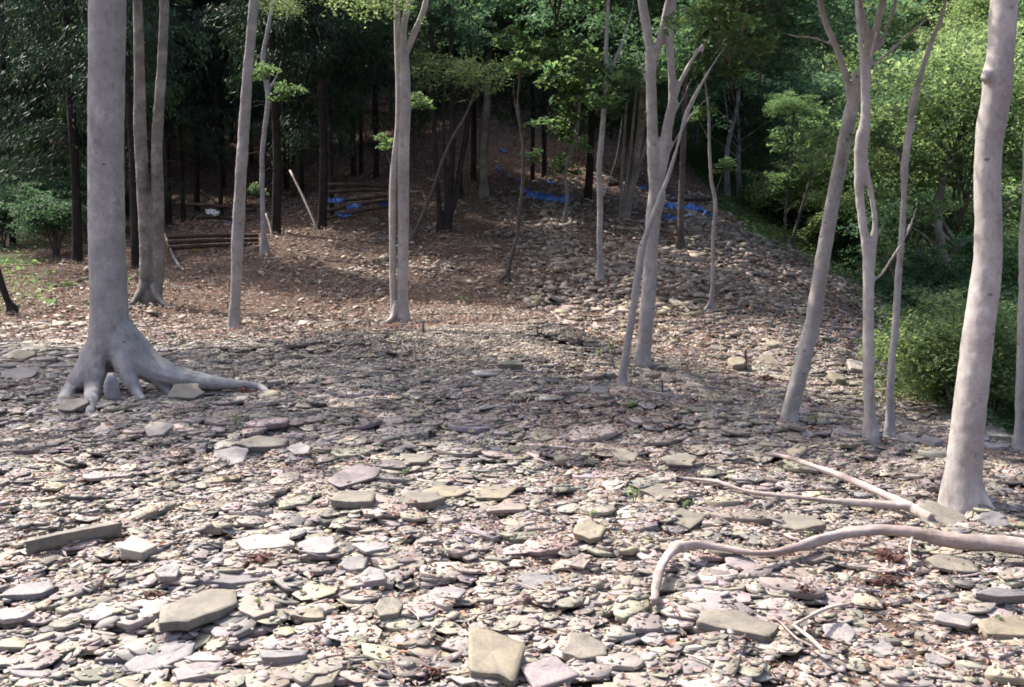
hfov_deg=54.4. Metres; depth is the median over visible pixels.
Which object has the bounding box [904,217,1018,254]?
bush
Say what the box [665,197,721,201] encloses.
log
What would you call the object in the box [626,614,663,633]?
flat stone
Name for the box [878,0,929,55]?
broadleaf tree
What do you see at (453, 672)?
flat stone
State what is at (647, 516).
flat stone
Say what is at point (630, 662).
flat stone
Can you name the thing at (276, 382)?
flat stone
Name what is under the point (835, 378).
stone block
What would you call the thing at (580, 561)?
flat stone
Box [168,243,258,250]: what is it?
log
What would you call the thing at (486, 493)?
flat stone
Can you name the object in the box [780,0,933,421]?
broadleaf tree
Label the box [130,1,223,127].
cedar tree
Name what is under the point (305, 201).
leaning pole
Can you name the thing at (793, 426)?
stone block
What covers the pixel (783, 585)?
flat stone
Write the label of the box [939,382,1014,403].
bush
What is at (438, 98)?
cedar tree
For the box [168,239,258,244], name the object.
log
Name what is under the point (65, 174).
bush
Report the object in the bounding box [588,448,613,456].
flat stone
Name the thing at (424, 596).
flat stone
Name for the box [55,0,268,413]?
broadleaf tree
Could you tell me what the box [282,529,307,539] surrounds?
flat stone
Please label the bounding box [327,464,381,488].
flat stone
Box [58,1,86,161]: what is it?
cedar tree
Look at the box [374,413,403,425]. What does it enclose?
flat stone
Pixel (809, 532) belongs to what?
plant
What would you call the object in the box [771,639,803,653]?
flat stone
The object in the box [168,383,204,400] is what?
flat stone
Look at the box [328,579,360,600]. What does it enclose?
flat stone
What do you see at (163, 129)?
cedar tree
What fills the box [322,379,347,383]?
flat stone
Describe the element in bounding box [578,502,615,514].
flat stone
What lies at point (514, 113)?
cedar tree
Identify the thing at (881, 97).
broadleaf tree
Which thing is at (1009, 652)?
flat stone
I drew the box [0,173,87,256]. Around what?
bush
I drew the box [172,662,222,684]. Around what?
flat stone
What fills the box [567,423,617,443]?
flat stone
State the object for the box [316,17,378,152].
cedar tree
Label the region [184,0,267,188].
cedar tree
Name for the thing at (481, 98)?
cedar tree
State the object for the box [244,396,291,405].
flat stone
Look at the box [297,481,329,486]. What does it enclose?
flat stone
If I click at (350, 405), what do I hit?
flat stone
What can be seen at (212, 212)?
plastic sack
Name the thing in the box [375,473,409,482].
flat stone
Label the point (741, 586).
flat stone
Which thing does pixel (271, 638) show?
flat stone
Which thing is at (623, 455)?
flat stone
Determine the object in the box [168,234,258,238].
log
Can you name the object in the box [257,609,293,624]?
flat stone
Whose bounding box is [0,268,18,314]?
broadleaf tree
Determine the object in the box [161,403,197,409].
flat stone
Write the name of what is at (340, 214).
tarpaulin
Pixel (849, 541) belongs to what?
flat stone
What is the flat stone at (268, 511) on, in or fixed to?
on the loose slates
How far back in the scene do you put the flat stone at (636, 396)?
8.96 m
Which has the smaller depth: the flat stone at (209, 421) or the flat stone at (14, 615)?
the flat stone at (14, 615)
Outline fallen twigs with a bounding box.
[0,221,1012,664]
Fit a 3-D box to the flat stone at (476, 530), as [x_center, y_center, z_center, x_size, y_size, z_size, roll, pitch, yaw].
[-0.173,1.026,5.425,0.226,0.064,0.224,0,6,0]
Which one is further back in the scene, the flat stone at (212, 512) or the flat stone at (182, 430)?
the flat stone at (182, 430)
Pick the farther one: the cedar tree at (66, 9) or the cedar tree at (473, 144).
the cedar tree at (473, 144)
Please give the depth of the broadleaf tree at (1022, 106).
45.45 m
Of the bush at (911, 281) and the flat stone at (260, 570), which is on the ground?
the bush at (911, 281)
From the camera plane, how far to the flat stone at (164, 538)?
5.23 m
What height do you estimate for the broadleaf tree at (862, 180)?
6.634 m
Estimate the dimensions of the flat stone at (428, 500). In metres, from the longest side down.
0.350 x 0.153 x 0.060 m
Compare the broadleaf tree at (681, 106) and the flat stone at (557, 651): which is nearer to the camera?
the flat stone at (557, 651)
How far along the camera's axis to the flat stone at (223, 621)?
4.16 m
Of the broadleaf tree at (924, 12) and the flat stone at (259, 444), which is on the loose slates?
the flat stone at (259, 444)
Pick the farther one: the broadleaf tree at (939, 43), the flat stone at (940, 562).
the broadleaf tree at (939, 43)
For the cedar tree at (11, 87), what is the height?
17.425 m
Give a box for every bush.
[0,148,69,199]
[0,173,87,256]
[0,178,38,245]
[16,154,129,241]
[17,141,86,195]
[82,176,129,224]
[731,173,766,208]
[733,157,853,228]
[745,182,774,213]
[746,160,805,184]
[751,146,824,212]
[769,185,809,221]
[789,174,883,221]
[794,179,896,253]
[798,207,818,228]
[831,233,971,295]
[832,221,911,265]
[839,189,906,242]
[840,222,971,279]
[840,233,1017,312]
[844,281,1013,329]
[854,284,1017,414]
[874,243,1018,323]
[874,292,1017,401]
[874,308,1015,401]
[881,327,1016,403]
[896,335,1014,407]
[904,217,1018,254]
[912,283,1018,404]
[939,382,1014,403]
[987,382,1013,415]
[1002,206,1021,231]
[1003,200,1021,231]
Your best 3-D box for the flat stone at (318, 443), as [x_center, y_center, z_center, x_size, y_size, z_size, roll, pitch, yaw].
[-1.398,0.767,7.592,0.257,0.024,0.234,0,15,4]
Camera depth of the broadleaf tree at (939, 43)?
54.92 m
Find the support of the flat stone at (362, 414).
on the loose slates
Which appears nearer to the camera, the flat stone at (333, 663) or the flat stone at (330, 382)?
the flat stone at (333, 663)
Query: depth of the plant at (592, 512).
5.68 m
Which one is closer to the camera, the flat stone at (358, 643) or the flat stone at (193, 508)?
the flat stone at (358, 643)
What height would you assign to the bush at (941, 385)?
1.510 m
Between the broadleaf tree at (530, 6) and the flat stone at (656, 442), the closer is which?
the flat stone at (656, 442)
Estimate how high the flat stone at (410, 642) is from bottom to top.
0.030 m
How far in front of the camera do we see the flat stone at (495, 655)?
3.79 m
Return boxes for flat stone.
[0,581,57,600]
[0,607,34,624]
[0,633,26,638]
[0,637,29,649]
[0,655,19,666]
[1,350,36,359]
[1,367,39,378]
[11,649,60,669]
[12,480,37,482]
[15,455,37,468]
[19,510,70,519]
[24,523,122,554]
[25,391,44,397]
[27,670,70,678]
[29,641,57,649]
[32,493,67,501]
[47,577,104,601]
[48,617,81,630]
[50,424,81,432]
[55,597,114,615]
[58,398,89,412]
[62,498,100,516]
[70,666,124,683]
[82,471,119,480]
[94,546,119,559]
[100,518,141,528]
[110,596,168,630]
[119,535,156,560]
[124,463,151,470]
[124,642,195,676]
[126,501,176,520]
[132,587,167,598]
[144,422,172,437]
[147,477,178,490]
[149,536,170,542]
[154,564,179,581]
[158,588,237,632]
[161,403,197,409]
[167,559,199,573]
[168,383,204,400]
[169,509,221,516]
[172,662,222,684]
[173,423,195,432]
[174,660,188,667]
[178,502,222,510]
[184,651,235,663]
[194,572,261,589]
[200,473,239,484]
[204,413,248,425]
[206,567,244,573]
[207,446,248,465]
[212,598,247,626]
[214,396,248,405]
[214,669,249,686]
[228,505,272,517]
[234,435,289,454]
[235,534,294,550]
[236,516,269,526]
[236,598,274,619]
[237,590,253,597]
[237,595,281,607]
[239,549,273,555]
[243,485,291,496]
[243,567,271,576]
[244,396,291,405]
[244,667,289,686]
[245,417,288,429]
[247,557,279,568]
[248,494,280,502]
[251,493,274,506]
[257,549,310,562]
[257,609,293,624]
[258,378,283,384]
[259,634,297,649]
[259,650,307,666]
[266,567,299,575]
[267,472,300,485]
[274,576,311,591]
[277,340,316,347]
[278,495,312,509]
[278,655,340,686]
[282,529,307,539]
[286,607,323,621]
[287,442,310,455]
[291,603,333,623]
[292,581,338,599]
[294,485,320,496]
[294,564,336,574]
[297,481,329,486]
[297,536,337,554]
[301,549,336,559]
[305,532,341,541]
[305,656,346,674]
[312,438,340,446]
[319,613,382,642]
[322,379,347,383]
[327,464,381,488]
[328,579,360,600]
[328,658,353,667]
[329,401,371,410]
[330,447,369,457]
[330,490,375,509]
[335,541,352,557]
[336,434,359,443]
[339,555,367,572]
[340,437,368,446]
[341,633,367,647]
[347,575,363,589]
[349,482,371,488]
[351,541,390,554]
[356,409,390,420]
[358,567,386,588]
[360,496,407,518]
[361,643,405,662]
[368,544,398,556]
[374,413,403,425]
[374,597,403,620]
[374,614,424,632]
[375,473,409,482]
[376,425,428,439]
[376,459,406,469]
[387,629,435,648]
[387,655,428,677]
[390,491,446,510]
[399,601,438,618]
[400,453,432,464]
[412,594,426,602]
[417,530,463,547]
[420,562,462,581]
[422,485,470,498]
[423,657,462,668]
[426,586,465,600]
[427,595,455,610]
[436,441,484,457]
[439,511,462,525]
[442,668,468,674]
[449,385,477,386]
[453,565,487,573]
[459,523,500,541]
[466,487,481,495]
[468,627,525,686]
[471,370,499,376]
[474,486,515,499]
[483,446,502,451]
[486,502,527,514]
[494,481,523,488]
[498,530,542,542]
[498,615,540,632]
[499,359,523,369]
[499,456,533,460]
[502,544,530,555]
[515,521,565,531]
[516,571,559,589]
[520,656,579,686]
[522,534,583,555]
[525,443,558,449]
[530,429,554,442]
[530,585,563,603]
[540,488,564,494]
[550,444,588,450]
[551,646,562,658]
[555,391,577,395]
[561,632,607,663]
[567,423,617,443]
[567,617,596,630]
[569,553,592,570]
[573,521,605,543]
[573,583,604,588]
[578,386,606,393]
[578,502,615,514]
[580,503,614,514]
[587,543,626,556]
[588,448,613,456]
[592,445,627,450]
[594,652,644,670]
[612,448,637,462]
[613,595,649,623]
[613,672,670,686]
[614,392,663,400]
[615,505,646,520]
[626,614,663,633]
[629,476,663,487]
[631,504,660,517]
[634,471,676,483]
[636,511,675,522]
[638,483,686,502]
[642,489,707,500]
[643,435,678,445]
[647,595,674,613]
[660,452,696,467]
[660,576,683,591]
[661,603,702,619]
[666,508,706,530]
[676,673,727,686]
[677,552,698,561]
[682,647,732,675]
[689,599,700,604]
[690,549,724,560]
[692,459,705,466]
[695,632,728,645]
[696,563,737,583]
[696,610,777,642]
[699,502,753,511]
[700,568,735,579]
[701,581,745,590]
[701,593,755,614]
[703,494,750,506]
[709,508,782,525]
[712,645,743,657]
[718,426,751,435]
[718,490,752,499]
[720,587,750,603]
[725,556,763,571]
[745,584,778,594]
[749,556,786,570]
[751,552,794,557]
[751,607,804,620]
[759,577,825,599]
[764,513,826,533]
[766,615,810,636]
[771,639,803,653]
[780,567,822,578]
[782,459,822,473]
[787,555,843,570]
[794,550,833,565]
[803,576,828,590]
[819,428,882,439]
[820,442,853,447]
[822,612,853,622]
[822,622,855,645]
[825,590,858,608]
[831,559,873,569]
[841,537,870,546]
[852,519,886,524]
[856,571,882,581]
[862,640,896,655]
[866,564,905,572]
[876,659,912,669]
[892,666,918,680]
[915,500,967,527]
[917,448,987,459]
[918,433,948,440]
[925,553,979,573]
[925,653,951,667]
[934,611,974,629]
[935,669,971,686]
[940,527,1007,552]
[954,553,984,569]
[956,641,1015,665]
[974,587,1023,605]
[975,526,1008,535]
[977,511,1009,527]
[978,615,1023,639]
[994,501,1015,512]
[996,638,1022,647]
[997,567,1023,580]
[1008,520,1023,528]
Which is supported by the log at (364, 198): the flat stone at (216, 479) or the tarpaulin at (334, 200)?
the tarpaulin at (334, 200)
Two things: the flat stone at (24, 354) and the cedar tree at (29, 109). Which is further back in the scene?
the cedar tree at (29, 109)
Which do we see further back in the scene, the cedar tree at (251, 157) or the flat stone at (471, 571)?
the cedar tree at (251, 157)
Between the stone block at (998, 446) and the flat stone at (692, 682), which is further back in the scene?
the stone block at (998, 446)
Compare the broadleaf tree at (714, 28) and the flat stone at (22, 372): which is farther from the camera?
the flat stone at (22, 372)
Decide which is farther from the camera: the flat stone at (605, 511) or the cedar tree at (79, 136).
the cedar tree at (79, 136)
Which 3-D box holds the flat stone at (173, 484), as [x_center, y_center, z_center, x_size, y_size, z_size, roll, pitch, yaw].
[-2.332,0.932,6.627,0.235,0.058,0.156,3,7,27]
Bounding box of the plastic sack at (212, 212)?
[205,209,219,215]
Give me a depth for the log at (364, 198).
30.43 m
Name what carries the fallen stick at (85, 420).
on the loose slates
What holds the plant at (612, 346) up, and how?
on the loose slates
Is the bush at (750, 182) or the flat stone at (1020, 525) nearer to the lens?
the flat stone at (1020, 525)
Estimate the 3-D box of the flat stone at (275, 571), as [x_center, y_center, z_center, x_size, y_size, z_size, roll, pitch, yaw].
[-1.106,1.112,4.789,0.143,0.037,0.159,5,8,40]
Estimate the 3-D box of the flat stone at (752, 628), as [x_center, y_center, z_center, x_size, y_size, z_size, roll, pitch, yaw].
[0.942,1.180,4.182,0.343,0.043,0.207,5,13,7]
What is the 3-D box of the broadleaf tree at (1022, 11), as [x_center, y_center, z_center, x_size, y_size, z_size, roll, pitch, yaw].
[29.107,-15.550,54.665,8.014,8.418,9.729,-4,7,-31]
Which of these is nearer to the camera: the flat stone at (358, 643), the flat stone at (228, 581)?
the flat stone at (358, 643)
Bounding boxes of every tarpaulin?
[327,197,344,202]
[338,210,353,217]
[346,202,360,208]
[526,188,570,202]
[541,180,555,184]
[661,214,677,220]
[663,202,712,216]
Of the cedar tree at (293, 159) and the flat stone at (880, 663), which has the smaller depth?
the flat stone at (880, 663)
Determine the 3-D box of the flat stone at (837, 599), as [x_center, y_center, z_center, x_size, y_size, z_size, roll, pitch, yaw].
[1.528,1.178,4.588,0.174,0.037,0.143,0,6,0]
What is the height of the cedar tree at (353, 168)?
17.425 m
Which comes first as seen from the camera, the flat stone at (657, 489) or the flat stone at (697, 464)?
the flat stone at (657, 489)
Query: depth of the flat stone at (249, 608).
4.22 m
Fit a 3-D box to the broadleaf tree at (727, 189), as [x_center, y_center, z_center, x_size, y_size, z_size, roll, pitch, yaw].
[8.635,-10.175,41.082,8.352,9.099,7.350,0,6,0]
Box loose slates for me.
[0,306,1023,686]
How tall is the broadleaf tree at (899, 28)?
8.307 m
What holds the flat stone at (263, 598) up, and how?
on the loose slates
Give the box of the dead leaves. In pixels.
[0,97,1023,686]
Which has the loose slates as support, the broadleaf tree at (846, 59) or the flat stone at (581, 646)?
the flat stone at (581, 646)
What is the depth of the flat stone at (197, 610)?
4.16 m
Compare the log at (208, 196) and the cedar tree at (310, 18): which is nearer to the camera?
the cedar tree at (310, 18)
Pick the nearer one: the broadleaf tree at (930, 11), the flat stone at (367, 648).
the flat stone at (367, 648)
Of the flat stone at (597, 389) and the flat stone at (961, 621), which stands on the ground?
the flat stone at (961, 621)
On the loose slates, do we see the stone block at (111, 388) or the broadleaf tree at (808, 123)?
the stone block at (111, 388)
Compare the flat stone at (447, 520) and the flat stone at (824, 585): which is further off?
the flat stone at (447, 520)
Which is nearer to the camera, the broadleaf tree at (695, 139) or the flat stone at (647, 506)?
the flat stone at (647, 506)
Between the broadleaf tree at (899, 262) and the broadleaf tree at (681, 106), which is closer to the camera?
the broadleaf tree at (899, 262)
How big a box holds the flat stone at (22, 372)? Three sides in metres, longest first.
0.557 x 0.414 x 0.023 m
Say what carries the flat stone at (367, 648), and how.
on the flat stone at (405, 673)
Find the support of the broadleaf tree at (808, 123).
on the ground
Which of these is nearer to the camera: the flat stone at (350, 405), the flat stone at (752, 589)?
the flat stone at (752, 589)
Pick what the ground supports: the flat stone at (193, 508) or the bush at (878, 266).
the bush at (878, 266)
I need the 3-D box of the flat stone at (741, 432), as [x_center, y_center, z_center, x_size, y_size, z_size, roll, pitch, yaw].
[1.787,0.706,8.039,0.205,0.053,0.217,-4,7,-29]
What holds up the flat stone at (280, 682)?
on the loose slates
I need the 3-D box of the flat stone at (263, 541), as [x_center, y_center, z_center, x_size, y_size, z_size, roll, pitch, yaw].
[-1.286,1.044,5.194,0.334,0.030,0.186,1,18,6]
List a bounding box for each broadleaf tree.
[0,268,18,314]
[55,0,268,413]
[130,0,168,308]
[227,0,281,329]
[247,0,333,255]
[313,0,436,322]
[329,0,532,232]
[374,0,637,198]
[382,22,410,133]
[390,0,540,198]
[409,49,514,244]
[429,0,695,279]
[490,21,587,284]
[495,42,603,223]
[520,0,763,218]
[523,70,731,178]
[560,0,875,249]
[617,0,780,384]
[618,88,744,136]
[620,0,926,367]
[663,27,752,319]
[672,44,828,197]
[692,119,698,144]
[704,39,823,149]
[709,29,835,196]
[711,65,871,169]
[736,93,905,207]
[762,89,827,244]
[764,13,1023,271]
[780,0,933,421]
[782,33,894,130]
[789,107,874,247]
[792,7,905,130]
[804,82,947,135]
[826,38,979,122]
[835,148,1021,275]
[840,0,942,70]
[845,0,965,436]
[847,99,1022,239]
[854,0,916,444]
[869,0,942,49]
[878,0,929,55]
[904,12,1023,84]
[905,0,1023,47]
[916,35,978,68]
[919,0,933,22]
[927,58,1023,212]
[938,0,1017,521]
[945,124,1023,214]
[951,209,1020,311]
[962,0,1023,65]
[1011,131,1023,450]
[1016,41,1023,66]
[1018,0,1023,20]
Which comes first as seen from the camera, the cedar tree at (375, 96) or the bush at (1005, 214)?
the cedar tree at (375, 96)
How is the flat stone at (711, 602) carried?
on the loose slates
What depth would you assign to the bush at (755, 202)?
39.30 m
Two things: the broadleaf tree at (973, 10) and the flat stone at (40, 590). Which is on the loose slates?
the flat stone at (40, 590)
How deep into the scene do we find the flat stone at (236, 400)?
9.39 m
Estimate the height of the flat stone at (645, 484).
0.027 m
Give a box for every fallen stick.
[54,414,98,431]
[164,232,185,271]
[786,489,849,491]
[792,602,850,653]
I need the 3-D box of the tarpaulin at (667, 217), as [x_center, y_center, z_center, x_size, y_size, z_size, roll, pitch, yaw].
[4.740,-3.748,29.608,0.760,0.260,0.348,4,7,29]
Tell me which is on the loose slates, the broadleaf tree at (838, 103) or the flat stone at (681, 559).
the flat stone at (681, 559)
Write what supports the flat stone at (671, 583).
on the loose slates
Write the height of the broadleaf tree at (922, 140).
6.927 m
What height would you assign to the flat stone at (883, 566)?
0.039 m
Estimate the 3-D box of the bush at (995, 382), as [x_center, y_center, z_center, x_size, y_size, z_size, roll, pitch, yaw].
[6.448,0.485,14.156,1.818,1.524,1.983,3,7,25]
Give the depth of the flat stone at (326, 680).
3.65 m
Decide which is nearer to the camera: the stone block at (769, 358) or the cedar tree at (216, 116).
the stone block at (769, 358)
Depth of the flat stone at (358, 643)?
4.01 m
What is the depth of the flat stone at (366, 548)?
5.07 m
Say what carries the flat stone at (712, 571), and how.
on the loose slates
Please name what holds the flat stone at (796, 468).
on the loose slates
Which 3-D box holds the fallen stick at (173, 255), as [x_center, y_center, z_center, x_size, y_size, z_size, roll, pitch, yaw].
[-9.341,-2.558,27.299,0.187,0.993,6.582,-3,7,-23]
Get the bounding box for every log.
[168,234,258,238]
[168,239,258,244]
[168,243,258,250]
[185,202,255,211]
[196,215,250,221]
[200,189,218,204]
[327,188,387,193]
[327,195,387,204]
[327,199,387,211]
[327,205,387,219]
[328,183,387,187]
[608,182,619,186]
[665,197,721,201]
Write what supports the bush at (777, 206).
on the ground
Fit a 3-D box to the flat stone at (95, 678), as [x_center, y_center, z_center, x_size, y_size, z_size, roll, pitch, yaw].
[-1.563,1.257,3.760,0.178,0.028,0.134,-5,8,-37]
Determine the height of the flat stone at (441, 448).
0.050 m
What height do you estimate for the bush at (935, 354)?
2.008 m
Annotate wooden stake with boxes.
[744,350,746,370]
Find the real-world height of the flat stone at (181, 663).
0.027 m
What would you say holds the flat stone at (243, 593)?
on the loose slates
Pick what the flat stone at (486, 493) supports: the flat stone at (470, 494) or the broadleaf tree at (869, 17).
the flat stone at (470, 494)
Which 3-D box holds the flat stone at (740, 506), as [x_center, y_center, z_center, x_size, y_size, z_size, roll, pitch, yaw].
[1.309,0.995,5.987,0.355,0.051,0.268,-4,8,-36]
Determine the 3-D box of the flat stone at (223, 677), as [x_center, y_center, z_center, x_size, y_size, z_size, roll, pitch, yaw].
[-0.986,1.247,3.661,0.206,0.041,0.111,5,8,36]
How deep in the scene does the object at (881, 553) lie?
5.11 m
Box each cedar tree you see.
[0,0,84,228]
[0,0,85,245]
[0,0,87,165]
[0,0,188,263]
[0,1,63,190]
[7,0,56,168]
[17,2,125,168]
[27,0,213,268]
[35,0,176,167]
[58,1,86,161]
[79,0,237,226]
[86,2,220,210]
[130,0,243,211]
[130,0,254,221]
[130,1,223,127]
[146,0,292,215]
[175,0,305,203]
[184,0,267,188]
[200,0,345,233]
[205,0,242,142]
[219,4,345,190]
[221,5,287,164]
[241,2,362,194]
[257,0,390,228]
[261,19,312,167]
[267,0,394,215]
[291,0,411,176]
[294,0,442,179]
[315,15,414,174]
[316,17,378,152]
[372,36,428,128]
[388,6,544,180]
[409,23,442,113]
[478,54,530,98]
[479,32,596,177]
[480,60,485,106]
[481,15,579,180]
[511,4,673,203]
[511,76,517,119]
[596,39,613,139]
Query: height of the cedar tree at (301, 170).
17.401 m
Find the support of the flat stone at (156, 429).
on the loose slates
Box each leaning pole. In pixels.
[265,213,272,234]
[289,170,318,229]
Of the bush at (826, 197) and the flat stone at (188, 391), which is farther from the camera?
the bush at (826, 197)
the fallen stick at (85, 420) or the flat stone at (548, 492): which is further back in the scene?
the fallen stick at (85, 420)
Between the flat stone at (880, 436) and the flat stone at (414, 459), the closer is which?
the flat stone at (414, 459)
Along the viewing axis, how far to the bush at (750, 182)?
40.14 m
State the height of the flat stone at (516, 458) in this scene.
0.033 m
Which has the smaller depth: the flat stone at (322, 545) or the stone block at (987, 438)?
the flat stone at (322, 545)
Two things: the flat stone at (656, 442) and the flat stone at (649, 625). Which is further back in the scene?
the flat stone at (656, 442)
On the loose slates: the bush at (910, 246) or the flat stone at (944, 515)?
the flat stone at (944, 515)
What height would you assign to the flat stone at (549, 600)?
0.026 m
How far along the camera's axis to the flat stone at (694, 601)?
4.41 m
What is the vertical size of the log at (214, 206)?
0.339 m
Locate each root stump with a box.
[143,590,167,597]
[232,386,260,393]
[234,551,280,568]
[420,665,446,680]
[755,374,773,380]
[796,584,816,594]
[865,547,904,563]
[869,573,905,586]
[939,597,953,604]
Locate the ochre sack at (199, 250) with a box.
[192,248,205,251]
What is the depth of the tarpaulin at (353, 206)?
30.35 m
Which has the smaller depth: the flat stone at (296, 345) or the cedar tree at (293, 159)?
the flat stone at (296, 345)
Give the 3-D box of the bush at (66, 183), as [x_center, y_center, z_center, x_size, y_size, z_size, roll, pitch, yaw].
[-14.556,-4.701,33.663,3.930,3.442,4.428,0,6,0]
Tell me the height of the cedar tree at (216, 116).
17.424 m
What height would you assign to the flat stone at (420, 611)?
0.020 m
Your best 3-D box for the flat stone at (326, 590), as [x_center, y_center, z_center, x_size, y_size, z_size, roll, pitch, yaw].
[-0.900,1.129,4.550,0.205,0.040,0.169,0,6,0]
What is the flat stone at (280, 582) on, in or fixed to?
on the loose slates
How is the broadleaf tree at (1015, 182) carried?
on the ground
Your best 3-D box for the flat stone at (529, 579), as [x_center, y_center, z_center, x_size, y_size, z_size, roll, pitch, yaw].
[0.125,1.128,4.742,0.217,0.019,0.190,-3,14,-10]
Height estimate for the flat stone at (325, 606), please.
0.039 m
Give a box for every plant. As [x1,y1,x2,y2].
[253,597,260,606]
[587,510,596,520]
[607,340,615,349]
[627,396,639,410]
[627,486,642,503]
[681,497,693,509]
[806,413,818,425]
[806,530,813,537]
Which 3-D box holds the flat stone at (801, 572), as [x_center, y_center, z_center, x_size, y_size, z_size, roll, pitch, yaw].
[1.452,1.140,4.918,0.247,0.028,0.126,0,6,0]
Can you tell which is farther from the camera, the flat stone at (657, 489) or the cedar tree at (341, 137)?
the cedar tree at (341, 137)
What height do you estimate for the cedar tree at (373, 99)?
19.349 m
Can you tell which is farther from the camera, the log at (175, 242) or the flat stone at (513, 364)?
the log at (175, 242)
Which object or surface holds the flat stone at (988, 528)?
on the loose slates
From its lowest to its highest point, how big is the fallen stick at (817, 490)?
0.013 m
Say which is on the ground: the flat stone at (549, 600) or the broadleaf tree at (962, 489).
the broadleaf tree at (962, 489)
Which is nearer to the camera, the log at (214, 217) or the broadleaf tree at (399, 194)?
the broadleaf tree at (399, 194)
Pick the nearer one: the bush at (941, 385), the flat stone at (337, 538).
the flat stone at (337, 538)
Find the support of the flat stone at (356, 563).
on the loose slates
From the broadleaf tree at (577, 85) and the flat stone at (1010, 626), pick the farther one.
the broadleaf tree at (577, 85)
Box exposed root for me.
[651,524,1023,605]
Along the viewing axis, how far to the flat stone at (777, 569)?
5.12 m
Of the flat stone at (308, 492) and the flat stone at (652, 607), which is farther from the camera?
the flat stone at (308, 492)
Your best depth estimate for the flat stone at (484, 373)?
11.19 m
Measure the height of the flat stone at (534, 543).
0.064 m
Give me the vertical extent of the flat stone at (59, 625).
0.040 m
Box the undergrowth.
[0,198,1014,433]
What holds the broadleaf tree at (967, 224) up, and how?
on the ground
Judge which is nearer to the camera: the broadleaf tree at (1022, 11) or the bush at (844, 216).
the bush at (844, 216)
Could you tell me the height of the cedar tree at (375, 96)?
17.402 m
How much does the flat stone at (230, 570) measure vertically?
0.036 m
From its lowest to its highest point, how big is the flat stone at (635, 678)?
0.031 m
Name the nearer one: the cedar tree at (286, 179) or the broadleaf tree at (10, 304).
the broadleaf tree at (10, 304)
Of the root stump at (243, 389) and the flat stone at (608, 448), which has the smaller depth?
the flat stone at (608, 448)
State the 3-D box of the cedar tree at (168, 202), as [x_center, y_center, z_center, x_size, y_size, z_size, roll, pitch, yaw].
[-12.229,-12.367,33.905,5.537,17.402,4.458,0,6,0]
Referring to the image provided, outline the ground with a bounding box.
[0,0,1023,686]
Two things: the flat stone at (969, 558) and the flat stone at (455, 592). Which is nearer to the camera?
the flat stone at (455, 592)
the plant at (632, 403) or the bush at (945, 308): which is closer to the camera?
the plant at (632, 403)
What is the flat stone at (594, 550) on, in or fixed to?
on the loose slates
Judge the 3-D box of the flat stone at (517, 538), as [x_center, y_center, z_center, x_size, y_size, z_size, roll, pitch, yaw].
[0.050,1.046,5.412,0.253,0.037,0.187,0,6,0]
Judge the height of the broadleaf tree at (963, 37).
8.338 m
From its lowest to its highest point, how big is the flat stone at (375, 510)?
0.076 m
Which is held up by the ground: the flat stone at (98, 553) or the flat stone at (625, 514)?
the flat stone at (98, 553)
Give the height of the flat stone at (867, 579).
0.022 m
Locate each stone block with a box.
[104,374,119,401]
[710,344,727,351]
[727,356,745,369]
[758,354,782,367]
[786,423,806,431]
[827,372,846,384]
[835,427,861,437]
[846,359,862,373]
[897,433,919,443]
[919,435,943,446]
[984,434,989,441]
[984,442,1008,450]
[985,430,1010,441]
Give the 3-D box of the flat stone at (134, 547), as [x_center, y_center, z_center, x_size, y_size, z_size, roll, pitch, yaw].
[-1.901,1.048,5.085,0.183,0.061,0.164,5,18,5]
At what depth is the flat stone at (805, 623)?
4.20 m
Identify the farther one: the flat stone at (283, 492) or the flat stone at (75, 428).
the flat stone at (75, 428)
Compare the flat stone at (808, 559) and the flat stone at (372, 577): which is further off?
the flat stone at (808, 559)
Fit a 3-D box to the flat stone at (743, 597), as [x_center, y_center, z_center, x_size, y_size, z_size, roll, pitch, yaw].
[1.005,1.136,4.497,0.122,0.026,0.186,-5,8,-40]
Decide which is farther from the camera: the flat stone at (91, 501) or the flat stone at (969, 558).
the flat stone at (91, 501)
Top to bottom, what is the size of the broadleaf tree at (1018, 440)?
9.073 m
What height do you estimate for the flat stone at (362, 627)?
0.026 m
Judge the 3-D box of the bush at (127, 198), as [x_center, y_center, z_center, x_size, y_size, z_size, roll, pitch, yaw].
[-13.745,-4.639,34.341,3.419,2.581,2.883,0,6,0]
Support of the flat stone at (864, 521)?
on the loose slates
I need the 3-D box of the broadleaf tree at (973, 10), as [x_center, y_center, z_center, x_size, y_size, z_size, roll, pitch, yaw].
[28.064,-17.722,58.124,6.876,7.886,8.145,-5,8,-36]
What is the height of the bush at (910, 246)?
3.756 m
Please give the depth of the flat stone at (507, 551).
5.16 m
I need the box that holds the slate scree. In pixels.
[0,155,1009,420]
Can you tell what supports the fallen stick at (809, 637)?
on the loose slates
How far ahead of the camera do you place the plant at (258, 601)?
4.23 m
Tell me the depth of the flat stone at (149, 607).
4.27 m
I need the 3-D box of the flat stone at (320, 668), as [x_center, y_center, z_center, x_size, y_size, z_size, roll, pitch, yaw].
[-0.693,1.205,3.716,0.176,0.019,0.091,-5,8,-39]
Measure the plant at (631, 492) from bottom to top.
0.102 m
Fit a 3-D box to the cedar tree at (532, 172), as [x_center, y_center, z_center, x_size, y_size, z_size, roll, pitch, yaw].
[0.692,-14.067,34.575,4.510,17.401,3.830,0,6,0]
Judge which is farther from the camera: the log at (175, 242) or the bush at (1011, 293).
the log at (175, 242)
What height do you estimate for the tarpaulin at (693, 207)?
0.695 m
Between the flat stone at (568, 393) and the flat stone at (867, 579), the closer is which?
the flat stone at (867, 579)

